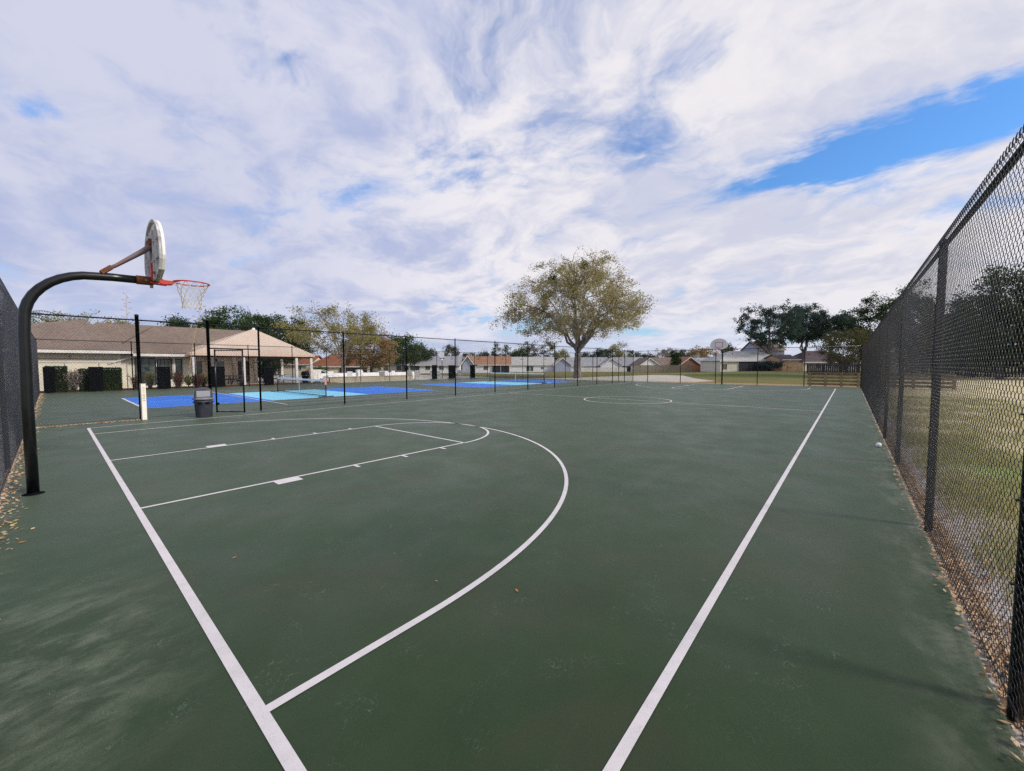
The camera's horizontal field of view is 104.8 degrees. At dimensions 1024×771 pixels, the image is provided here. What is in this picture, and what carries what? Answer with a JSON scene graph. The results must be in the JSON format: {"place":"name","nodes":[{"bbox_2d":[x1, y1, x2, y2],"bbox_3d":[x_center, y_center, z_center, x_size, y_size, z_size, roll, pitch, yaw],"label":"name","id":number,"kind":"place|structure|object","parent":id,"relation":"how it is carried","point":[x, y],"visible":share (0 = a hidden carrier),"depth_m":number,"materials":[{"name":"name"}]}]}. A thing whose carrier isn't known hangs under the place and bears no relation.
{"place":"outdoors","nodes":[
{"label":"outdoors","id":0,"kind":"place"},
{"bbox_2d":[40,382,327,392],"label":"mulch ground","id":1,"kind":"structure","parent":0,"point":[147,388],"depth_m":31.73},
{"bbox_2d":[43,366,68,392],"bbox_3d":[-29.185,-0.421,25.264,1.077,1.749,1.130,2,4,40],"label":"hedge","id":2,"kind":"object","parent":1,"relation":"on","point":[60,383],"visible":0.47,"depth_m":25.15,"materials":[{"name":"green plant"}]},
{"bbox_2d":[57,368,84,391],"bbox_3d":[-28.524,-0.367,25.676,1.378,1.573,1.386,-1,3,-25],"label":"bush","id":3,"kind":"object","parent":1,"relation":"on","point":[74,385],"visible":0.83,"depth_m":25.59,"materials":[{"name":"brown plant"}]},
{"bbox_2d":[78,368,88,391],"bbox_3d":[-28.389,-0.391,26.364,0.980,1.570,0.887,2,4,40],"label":"hedge","id":4,"kind":"object","parent":1,"relation":"on","point":[85,382],"visible":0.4,"depth_m":26.01,"materials":[{"name":"green plant"}]},
{"bbox_2d":[103,367,122,390],"bbox_3d":[-27.580,-0.473,27.144,1.084,1.647,1.153,2,4,40],"label":"hedge","id":5,"kind":"object","parent":1,"relation":"on","point":[111,375],"visible":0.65,"depth_m":26.93,"materials":[{"name":"green plant"}]},
{"bbox_2d":[126,372,143,389],"bbox_3d":[-26.717,-0.332,28.052,0.911,1.247,1.002,-1,3,-9],"label":"bush","id":6,"kind":"object","parent":1,"relation":"on","point":[135,382],"visible":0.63,"depth_m":27.91,"materials":[{"name":"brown plant"}]},
{"bbox_2d":[143,371,155,388],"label":"bush","id":7,"kind":"object","parent":1,"relation":"on","point":[149,382],"visible":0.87,"depth_m":28.61,"materials":[{"name":"green plant"}]},
{"bbox_2d":[171,372,187,387],"bbox_3d":[-25.201,-0.500,29.688,1.011,1.410,1.063,0,3,2],"label":"bush","id":8,"kind":"object","parent":1,"relation":"on","point":[176,379],"visible":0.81,"depth_m":29.63,"materials":[{"name":"brown plant"}]},
{"bbox_2d":[182,306,205,384],"bbox_3d":[-24.586,-3.135,30.284,1.816,6.405,2.128,2,4,40],"label":"agave","id":9,"kind":"object","parent":1,"relation":"on","point":[189,383],"visible":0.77,"depth_m":30.40,"materials":[{"name":"green plant"}]},
{"bbox_2d":[188,373,204,386],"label":"bush","id":10,"kind":"object","parent":1,"relation":"on","point":[200,378],"visible":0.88,"depth_m":30.41,"materials":[{"name":"brown plant"}]},
{"bbox_2d":[186,328,314,385],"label":"pavilion","id":11,"kind":"structure","parent":1,"relation":"on","point":[238,337],"depth_m":36.63,"materials":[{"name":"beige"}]},
{"bbox_2d":[0,366,1023,754],"bbox_3d":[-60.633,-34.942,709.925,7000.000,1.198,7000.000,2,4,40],"label":"ground","id":12,"kind":"structure","parent":0,"point":[796,378],"depth_m":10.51,"materials":[{"name":"plant"}]},
{"bbox_2d":[0,278,39,496],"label":"chain link fence","id":13,"kind":"object","parent":12,"relation":"on","point":[9,387],"visible":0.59,"depth_m":7.14,"materials":[{"name":"black metal"}]},
{"bbox_2d":[0,310,54,322],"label":"palm tree","id":14,"kind":"object","parent":12,"relation":"on","point":[33,316],"visible":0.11,"depth_m":31.42,"materials":[{"name":"green plant"}]},
{"bbox_2d":[31,309,145,324],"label":"trees","id":15,"kind":"object","parent":12,"relation":"on","point":[115,322],"visible":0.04,"depth_m":59.53,"materials":[{"name":"green plant"}]},
{"bbox_2d":[4,319,257,390],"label":"clubhouse","id":16,"kind":"structure","parent":12,"relation":"on","point":[48,332],"depth_m":31.19,"materials":[{"name":"beige paint"}]},
{"bbox_2d":[134,358,156,384],"bbox_3d":[-29.092,-1.105,31.334,0.060,2.150,1.250,2,4,40],"label":"window","id":17,"kind":"structure","parent":16,"relation":"in","point":[149,361],"depth_m":31.40,"materials":[{"name":"grey glass"}]},
{"bbox_2d":[157,359,172,378],"bbox_3d":[-28.345,-1.351,32.196,0.060,1.650,0.950,2,4,40],"label":"window","id":18,"kind":"structure","parent":16,"relation":"in","point":[169,362],"depth_m":32.23,"materials":[{"name":"grey glass"}]},
{"bbox_2d":[175,359,182,374],"bbox_3d":[-27.760,-1.538,32.871,0.060,1.350,0.450,2,4,40],"label":"window","id":19,"kind":"structure","parent":16,"relation":"in","point":[178,361],"depth_m":32.88,"materials":[{"name":"black glass"}]},
{"bbox_2d":[196,360,202,375],"bbox_3d":[-30.247,-1.375,37.977,0.060,2.100,0.800,2,4,40],"label":"window","id":20,"kind":"structure","parent":16,"relation":"in","point":[198,362],"depth_m":38.06,"materials":[{"name":"glass"}]},
{"bbox_2d":[238,361,249,380],"bbox_3d":[-27.776,-1.479,40.863,0.060,2.100,1.000,2,4,40],"label":"door","id":21,"kind":"structure","parent":16,"relation":"in","point":[246,364],"depth_m":40.67,"materials":[{"name":"brown wood"}]},
{"bbox_2d":[157,313,231,329],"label":"oak tree","id":22,"kind":"object","parent":12,"relation":"on","point":[171,319],"visible":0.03,"depth_m":70.80,"materials":[{"name":"green plant"}]},
{"bbox_2d":[193,305,274,361],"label":"oak tree","id":23,"kind":"object","parent":12,"relation":"on","point":[240,319],"visible":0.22,"depth_m":72.85,"materials":[{"name":"green plant"}]},
{"bbox_2d":[35,338,487,392],"bbox_3d":[-16.181,-1.982,39.051,0.096,3.455,39.504,2,4,40],"label":"chain link fence","id":24,"kind":"object","parent":12,"relation":"on","point":[249,383],"visible":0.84,"depth_m":32.57,"materials":[{"name":"black metal"}]},
{"bbox_2d":[42,367,55,392],"bbox_3d":[-28.640,-0.354,24.409,0.034,1.591,0.484,2,4,40],"label":"screen panel","id":25,"kind":"object","parent":24,"relation":"attached to","point":[48,388],"visible":0.94,"depth_m":24.41,"materials":[{"name":"black fabric"}]},
{"bbox_2d":[88,367,103,390],"bbox_3d":[-27.343,-0.435,25.923,0.034,1.591,0.653,2,4,40],"label":"screen panel","id":26,"kind":"object","parent":24,"relation":"attached to","point":[94,378],"visible":0.96,"depth_m":25.91,"materials":[{"name":"black fabric"}]},
{"bbox_2d":[156,367,170,388],"bbox_3d":[-25.148,-0.572,28.484,0.034,1.591,0.762,2,4,40],"label":"screen panel","id":27,"kind":"object","parent":24,"relation":"attached to","point":[160,379],"visible":0.91,"depth_m":28.48,"materials":[{"name":"black fabric"}]},
{"bbox_2d":[211,366,224,386],"bbox_3d":[-23.067,-0.702,30.911,0.034,1.591,0.962,2,4,40],"label":"screen panel","id":28,"kind":"object","parent":24,"relation":"attached to","point":[221,380],"visible":0.69,"depth_m":30.96,"materials":[{"name":"black fabric"}]},
{"bbox_2d":[264,367,273,384],"bbox_3d":[-20.733,-0.799,33.638,0.034,1.491,0.742,2,4,40],"label":"screen panel","id":29,"kind":"object","parent":24,"relation":"attached to","point":[268,381],"visible":0.91,"depth_m":33.62,"materials":[{"name":"black fabric"}]},
{"bbox_2d":[432,365,436,378],"bbox_3d":[-9.254,-1.607,47.027,0.034,1.671,0.752,2,4,40],"label":"screen panel","id":30,"kind":"object","parent":24,"relation":"attached to","point":[434,371],"visible":0.84,"depth_m":47.04,"materials":[{"name":"black fabric"}]},
{"bbox_2d":[448,365,454,377],"bbox_3d":[-7.450,-1.710,49.133,0.034,1.651,1.202,2,4,40],"label":"screen panel","id":31,"kind":"object","parent":24,"relation":"attached to","point":[451,372],"visible":0.79,"depth_m":49.05,"materials":[{"name":"black fabric"}]},
{"bbox_2d":[250,359,285,377],"bbox_3d":[-26.713,-1.698,42.731,3.729,2.452,3.892,2,4,40],"label":"bush","id":32,"kind":"object","parent":12,"relation":"on","point":[272,365],"visible":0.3,"depth_m":42.50,"materials":[{"name":"green plant"}]},
{"bbox_2d":[241,312,317,374],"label":"oak tree","id":33,"kind":"object","parent":12,"relation":"on","point":[273,321],"visible":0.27,"depth_m":75.38,"materials":[{"name":"green plant"}]},
{"bbox_2d":[276,355,321,373],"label":"house","id":34,"kind":"structure","parent":12,"relation":"on","point":[288,367],"depth_m":86.34,"materials":[{"name":"beige paint"}]},
{"bbox_2d":[270,301,388,372],"bbox_3d":[-27.544,-6.958,60.204,15.456,11.988,16.353,2,4,40],"label":"sycamore tree","id":35,"kind":"object","parent":12,"relation":"on","point":[369,327],"visible":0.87,"depth_m":59.20,"materials":[{"name":"green plant"}]},
{"bbox_2d":[306,354,377,372],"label":"house","id":36,"kind":"structure","parent":12,"relation":"on","point":[322,362],"depth_m":84.53,"materials":[{"name":"beige paint"}]},
{"bbox_2d":[336,328,399,372],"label":"rusty tree","id":37,"kind":"object","parent":12,"relation":"on","point":[370,355],"visible":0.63,"depth_m":68.09,"materials":[{"name":"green plant"}]},
{"bbox_2d":[328,375,412,382],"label":"wall","id":38,"kind":"structure","parent":12,"relation":"on","point":[349,379],"depth_m":41.42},
{"bbox_2d":[275,375,490,382],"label":"pool deck","id":39,"kind":"structure","parent":12,"relation":"on","point":[429,376],"depth_m":49.62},
{"bbox_2d":[313,370,414,381],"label":"white wall","id":40,"kind":"structure","parent":39,"relation":"on","point":[321,375],"depth_m":43.62,"materials":[{"name":"paint"}]},
{"bbox_2d":[378,357,408,371],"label":"house","id":41,"kind":"structure","parent":12,"relation":"on","point":[394,366],"depth_m":104.33,"materials":[{"name":"beige paint"}]},
{"bbox_2d":[388,332,425,371],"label":"round tree","id":42,"kind":"object","parent":12,"relation":"on","point":[413,346],"visible":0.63,"depth_m":86.72,"materials":[{"name":"green plant"}]},
{"bbox_2d":[402,342,433,362],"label":"round tree","id":43,"kind":"object","parent":12,"relation":"on","point":[424,355],"visible":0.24,"depth_m":97.98,"materials":[{"name":"green plant"}]},
{"bbox_2d":[407,356,462,372],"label":"house","id":44,"kind":"structure","parent":12,"relation":"on","point":[445,365],"depth_m":96.48,"materials":[{"name":"white paint"}]},
{"bbox_2d":[442,345,459,355],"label":"distant tree","id":45,"kind":"object","parent":12,"relation":"on","point":[448,349],"visible":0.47,"depth_m":217.10,"materials":[{"name":"green plant"}]},
{"bbox_2d":[461,355,477,372],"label":"house","id":46,"kind":"structure","parent":12,"relation":"on","point":[467,365],"depth_m":100.28,"materials":[{"name":"white"}]},
{"bbox_2d":[472,356,510,372],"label":"house","id":47,"kind":"structure","parent":12,"relation":"on","point":[502,368],"depth_m":108.36,"materials":[{"name":"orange paint"}]},
{"bbox_2d":[490,341,511,355],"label":"distant tree","id":48,"kind":"object","parent":12,"relation":"on","point":[499,349],"visible":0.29,"depth_m":234.44,"materials":[{"name":"green plant"}]},
{"bbox_2d":[0,378,1023,770],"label":"court slab","id":49,"kind":"structure","parent":12,"relation":"on","point":[830,638],"depth_m":3.00,"materials":[{"name":"green paint"}]},
{"bbox_2d":[17,219,209,495],"bbox_3d":[-5.825,-0.533,6.020,1.965,3.970,1.279,-2,3,-26],"label":"basketball hoop","id":50,"kind":"object","parent":49,"relation":"on","point":[153,250],"visible":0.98,"depth_m":5.25,"materials":[{"name":"black metal"}]},
{"bbox_2d":[140,384,146,419],"bbox_3d":[-11.571,0.513,12.385,0.125,1.137,0.125,2,4,33],"label":"marker post","id":51,"kind":"object","parent":49,"relation":"on","point":[143,402],"visible":1,"depth_m":12.35,"materials":[{"name":"beige plastic"}]},
{"bbox_2d":[192,387,214,417],"bbox_3d":[-10.259,0.556,13.121,0.592,0.970,0.592,-2,4,-38],"label":"trash can","id":52,"kind":"object","parent":49,"relation":"on","point":[203,398],"visible":1,"depth_m":12.94,"materials":[{"name":"grey plastic"}]},
{"bbox_2d":[271,377,332,396],"bbox_3d":[-12.623,0.037,23.411,7.006,0.940,0.800,2,4,40],"label":"pickleball net","id":53,"kind":"object","parent":49,"relation":"on","point":[308,380],"visible":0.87,"depth_m":23.10,"materials":[{"name":"black fabric"}]},
{"bbox_2d":[17,313,633,426],"bbox_3d":[-0.378,-1.254,25.546,0.144,3.355,39.504,2,4,40],"label":"chain link fence","id":54,"kind":"object","parent":49,"relation":"on","point":[138,341],"visible":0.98,"depth_m":15.41,"materials":[{"name":"black metal"}]},
{"bbox_2d":[214,349,244,412],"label":"fence gate","id":55,"kind":"structure","parent":54,"relation":"attached to","point":[241,384],"depth_m":13.91,"materials":[{"name":"black metal"}]},
{"bbox_2d":[122,380,575,407],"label":"pickleball lines","id":56,"kind":"object","parent":49,"relation":"on","point":[319,397],"visible":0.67,"depth_m":21.82,"materials":[{"name":"paint"}]},
{"bbox_2d":[125,380,574,407],"bbox_3d":[-6.660,0.116,30.661,7.500,0.001,33.150,2,4,40],"label":"blue court paint","id":57,"kind":"object","parent":49,"relation":"on","point":[363,390],"visible":0.65,"depth_m":22.38,"materials":[{"name":"paint"}]},
{"bbox_2d":[230,381,542,399],"bbox_3d":[-6.660,0.116,30.661,7.500,0.001,23.950,2,4,40],"label":"light blue court paint","id":58,"kind":"object","parent":49,"relation":"on","point":[277,395],"visible":0.7,"depth_m":23.76,"materials":[{"name":"paint"}]},
{"bbox_2d":[87,383,835,770],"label":"basketball lines","id":59,"kind":"object","parent":49,"relation":"on","point":[285,753],"visible":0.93,"depth_m":2.53,"materials":[{"name":"paint"}]},
{"bbox_2d":[162,416,868,541],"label":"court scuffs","id":60,"kind":"object","parent":49,"relation":"on","point":[470,482],"visible":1,"depth_m":5.50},
{"bbox_2d":[490,372,544,382],"bbox_3d":[0.348,-0.774,38.546,7.006,0.940,0.800,2,4,40],"label":"pickleball net","id":61,"kind":"object","parent":49,"relation":"on","point":[523,377],"visible":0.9,"depth_m":38.15,"materials":[{"name":"black fabric"}]},
{"bbox_2d":[710,338,727,383],"bbox_3d":[17.904,-2.020,33.755,1.965,3.970,1.279,-2,3,-26],"label":"basketball hoop","id":62,"kind":"object","parent":49,"relation":"on","point":[719,344],"visible":0.99,"depth_m":33.61,"materials":[{"name":"white metal"}]},
{"bbox_2d":[0,393,1023,761],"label":"leaf litter","id":63,"kind":"object","parent":12,"relation":"on","point":[952,601],"visible":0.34,"depth_m":3.16,"materials":[{"name":"plant"}]},
{"bbox_2d":[509,343,528,356],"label":"distant tree","id":64,"kind":"object","parent":12,"relation":"on","point":[520,352],"visible":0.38,"depth_m":183.03,"materials":[{"name":"green plant"}]},
{"bbox_2d":[510,357,553,371],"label":"house","id":65,"kind":"structure","parent":12,"relation":"on","point":[546,368],"depth_m":140.33,"materials":[{"name":"white paint"}]},
{"bbox_2d":[523,338,541,356],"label":"distant tree","id":66,"kind":"object","parent":12,"relation":"on","point":[530,349],"visible":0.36,"depth_m":215.79,"materials":[{"name":"green plant"}]},
{"bbox_2d":[533,338,556,356],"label":"distant tree","id":67,"kind":"object","parent":12,"relation":"on","point":[544,347],"visible":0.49,"depth_m":251.70,"materials":[{"name":"green plant"}]},
{"bbox_2d":[552,348,569,359],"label":"distant tree","id":68,"kind":"object","parent":12,"relation":"on","point":[560,355],"visible":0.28,"depth_m":199.71,"materials":[{"name":"green plant"}]},
{"bbox_2d":[553,357,572,371],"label":"house","id":69,"kind":"structure","parent":12,"relation":"on","point":[558,363],"depth_m":138.24,"materials":[{"name":"grey"}]},
{"bbox_2d":[488,246,657,377],"bbox_3d":[9.047,-8.949,50.970,22.598,16.815,19.600,2,4,40],"label":"oak tree","id":70,"kind":"object","parent":12,"relation":"on","point":[614,295],"visible":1,"depth_m":47.52,"materials":[{"name":"green plant"}]},
{"bbox_2d":[566,357,606,371],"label":"house","id":71,"kind":"structure","parent":12,"relation":"on","point":[598,359],"depth_m":144.22,"materials":[{"name":"white paint"}]},
{"bbox_2d":[573,367,626,371],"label":"vinyl fence","id":72,"kind":"object","parent":12,"relation":"on","point":[604,369],"visible":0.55,"depth_m":131.89,"materials":[{"name":"white paint"}]},
{"bbox_2d":[594,347,614,357],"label":"distant tree","id":73,"kind":"object","parent":12,"relation":"on","point":[600,350],"visible":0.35,"depth_m":183.78,"materials":[{"name":"green plant"}]},
{"bbox_2d":[599,358,622,371],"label":"house","id":74,"kind":"structure","parent":12,"relation":"on","point":[606,365],"depth_m":140.21,"materials":[{"name":"white paint"}]},
{"bbox_2d":[609,339,630,356],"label":"distant tree","id":75,"kind":"object","parent":12,"relation":"on","point":[614,346],"visible":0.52,"depth_m":215.62,"materials":[{"name":"green plant"}]},
{"bbox_2d":[611,357,642,371],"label":"house","id":76,"kind":"structure","parent":12,"relation":"on","point":[629,360],"depth_m":148.72,"materials":[{"name":"white paint"}]},
{"bbox_2d":[630,357,659,371],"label":"house","id":77,"kind":"structure","parent":12,"relation":"on","point":[643,361],"depth_m":136.47,"materials":[{"name":"white paint"}]},
{"bbox_2d":[646,357,671,370],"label":"house","id":78,"kind":"structure","parent":12,"relation":"on","point":[662,361],"depth_m":152.44,"materials":[{"name":"beige paint"}]},
{"bbox_2d":[652,347,672,356],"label":"distant tree","id":79,"kind":"object","parent":12,"relation":"on","point":[665,353],"visible":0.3,"depth_m":233.44,"materials":[{"name":"green plant"}]},
{"bbox_2d":[633,365,691,372],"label":"wooden fence","id":80,"kind":"object","parent":12,"relation":"on","point":[657,368],"visible":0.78,"depth_m":123.88,"materials":[{"name":"brown wood"}]},
{"bbox_2d":[669,348,681,364],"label":"conifer","id":81,"kind":"object","parent":12,"relation":"on","point":[675,360],"visible":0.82,"depth_m":127.17,"materials":[{"name":"green plant"}]},
{"bbox_2d":[671,349,694,357],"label":"distant tree","id":82,"kind":"object","parent":12,"relation":"on","point":[684,354],"visible":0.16,"depth_m":182.47,"materials":[{"name":"green plant"}]},
{"bbox_2d":[666,356,700,371],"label":"house","id":83,"kind":"structure","parent":12,"relation":"on","point":[694,361],"depth_m":132.23,"materials":[{"name":"brown wood"}]},
{"bbox_2d":[688,345,708,357],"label":"distant tree","id":84,"kind":"object","parent":12,"relation":"on","point":[698,352],"visible":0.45,"depth_m":216.77,"materials":[{"name":"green plant"}]},
{"bbox_2d":[718,342,736,354],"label":"distant tree","id":85,"kind":"object","parent":12,"relation":"on","point":[727,348],"visible":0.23,"depth_m":199.64,"materials":[{"name":"green plant"}]},
{"bbox_2d":[699,351,775,371],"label":"house","id":86,"kind":"structure","parent":12,"relation":"on","point":[710,368],"depth_m":107.35,"materials":[{"name":"beige paint"}]},
{"bbox_2d":[740,341,785,354],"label":"house","id":87,"kind":"structure","parent":12,"relation":"on","point":[748,345],"depth_m":125.71,"materials":[{"name":"grey"}]},
{"bbox_2d":[730,299,811,354],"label":"tree","id":88,"kind":"object","parent":12,"relation":"on","point":[793,321],"visible":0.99,"depth_m":108.66,"materials":[{"name":"green plant"}]},
{"bbox_2d":[756,359,789,370],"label":"shrub","id":89,"kind":"object","parent":12,"relation":"on","point":[774,364],"visible":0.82,"depth_m":103.02,"materials":[{"name":"green plant"}]},
{"bbox_2d":[765,355,801,370],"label":"house","id":90,"kind":"structure","parent":12,"relation":"on","point":[795,362],"depth_m":100.34,"materials":[{"name":"brown paint"}]},
{"bbox_2d":[778,302,828,351],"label":"tree","id":91,"kind":"object","parent":12,"relation":"on","point":[815,317],"visible":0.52,"depth_m":114.15,"materials":[{"name":"green plant"}]},
{"bbox_2d":[794,351,851,370],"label":"house","id":92,"kind":"structure","parent":12,"relation":"on","point":[815,357],"depth_m":105.25,"materials":[{"name":"beige paint"}]},
{"bbox_2d":[805,310,861,351],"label":"fig tree","id":93,"kind":"object","parent":12,"relation":"on","point":[838,321],"visible":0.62,"depth_m":111.63,"materials":[{"name":"green plant"}]},
{"bbox_2d":[807,363,860,373],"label":"wooden fence","id":94,"kind":"object","parent":12,"relation":"on","point":[818,369],"visible":0.59,"depth_m":71.38,"materials":[{"name":"brown wood"}]},
{"bbox_2d":[811,326,872,371],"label":"willow tree","id":95,"kind":"object","parent":12,"relation":"on","point":[855,337],"visible":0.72,"depth_m":78.32,"materials":[{"name":"green plant"}]},
{"bbox_2d":[844,290,899,349],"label":"pine tree","id":96,"kind":"object","parent":12,"relation":"on","point":[881,310],"visible":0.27,"depth_m":91.73,"materials":[{"name":"green plant"}]},
{"bbox_2d":[883,279,936,369],"bbox_3d":[62.768,-9.050,61.611,6.560,15.444,6.877,1,3,24],"label":"side tree","id":97,"kind":"object","parent":12,"relation":"on","point":[901,291],"visible":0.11,"depth_m":61.03,"materials":[{"name":"green plant"}]},
{"bbox_2d":[909,301,953,373],"bbox_3d":[62.499,-7.014,57.531,7.024,11.849,6.580,2,4,40],"label":"side tree","id":98,"kind":"object","parent":12,"relation":"on","point":[927,348],"visible":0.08,"depth_m":57.95,"materials":[{"name":"green plant"}]},
{"bbox_2d":[860,125,1023,740],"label":"chain link fence","id":99,"kind":"object","parent":12,"relation":"on","point":[875,373],"visible":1,"depth_m":3.02,"materials":[{"name":"black metal"}]},
{"bbox_2d":[899,356,1023,377],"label":"wooden fence","id":100,"kind":"object","parent":12,"relation":"on","point":[1016,374],"visible":0.12,"depth_m":53.00,"materials":[{"name":"brown wood"}]},
{"bbox_2d":[934,284,999,377],"bbox_3d":[59.786,-6.962,51.580,6.835,12.474,7.121,2,4,40],"label":"side tree","id":101,"kind":"object","parent":12,"relation":"on","point":[959,334],"visible":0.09,"depth_m":51.67,"materials":[{"name":"green plant"}]},
{"bbox_2d":[952,261,1023,379],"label":"side tree","id":102,"kind":"object","parent":12,"relation":"on","point":[1010,321],"visible":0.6,"depth_m":45.33,"materials":[{"name":"green plant"}]},
{"bbox_2d":[1002,293,1023,367],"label":"side tree","id":103,"kind":"object","parent":12,"relation":"on","point":[1022,334],"visible":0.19,"depth_m":44.43,"materials":[{"name":"green plant"}]},
{"bbox_2d":[0,0,1023,363],"label":"sky","id":104,"kind":"structure","parent":0,"point":[408,162],"materials":[{"name":"white"}]},
{"bbox_2d":[529,375,711,381],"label":"concrete path","id":105,"kind":"structure","parent":0,"point":[669,378],"depth_m":48.69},
{"bbox_2d":[522,378,859,387],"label":"dirt path","id":106,"kind":"structure","parent":0,"point":[749,384],"depth_m":34.42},
{"bbox_2d":[487,345,862,387],"bbox_3d":[11.210,-2.034,41.560,38.434,3.205,0.096,2,4,40],"label":"chain link fence","id":107,"kind":"object","parent":106,"relation":"on","point":[758,348],"visible":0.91,"depth_m":35.79,"materials":[{"name":"black metal"}]},
{"bbox_2d":[807,373,956,389],"bbox_3d":[27.049,-0.390,29.386,8.095,1.060,0.250,2,4,40],"label":"timber barrier","id":108,"kind":"object","parent":106,"relation":"on","point":[840,384],"visible":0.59,"depth_m":30.51,"materials":[{"name":"wood"}]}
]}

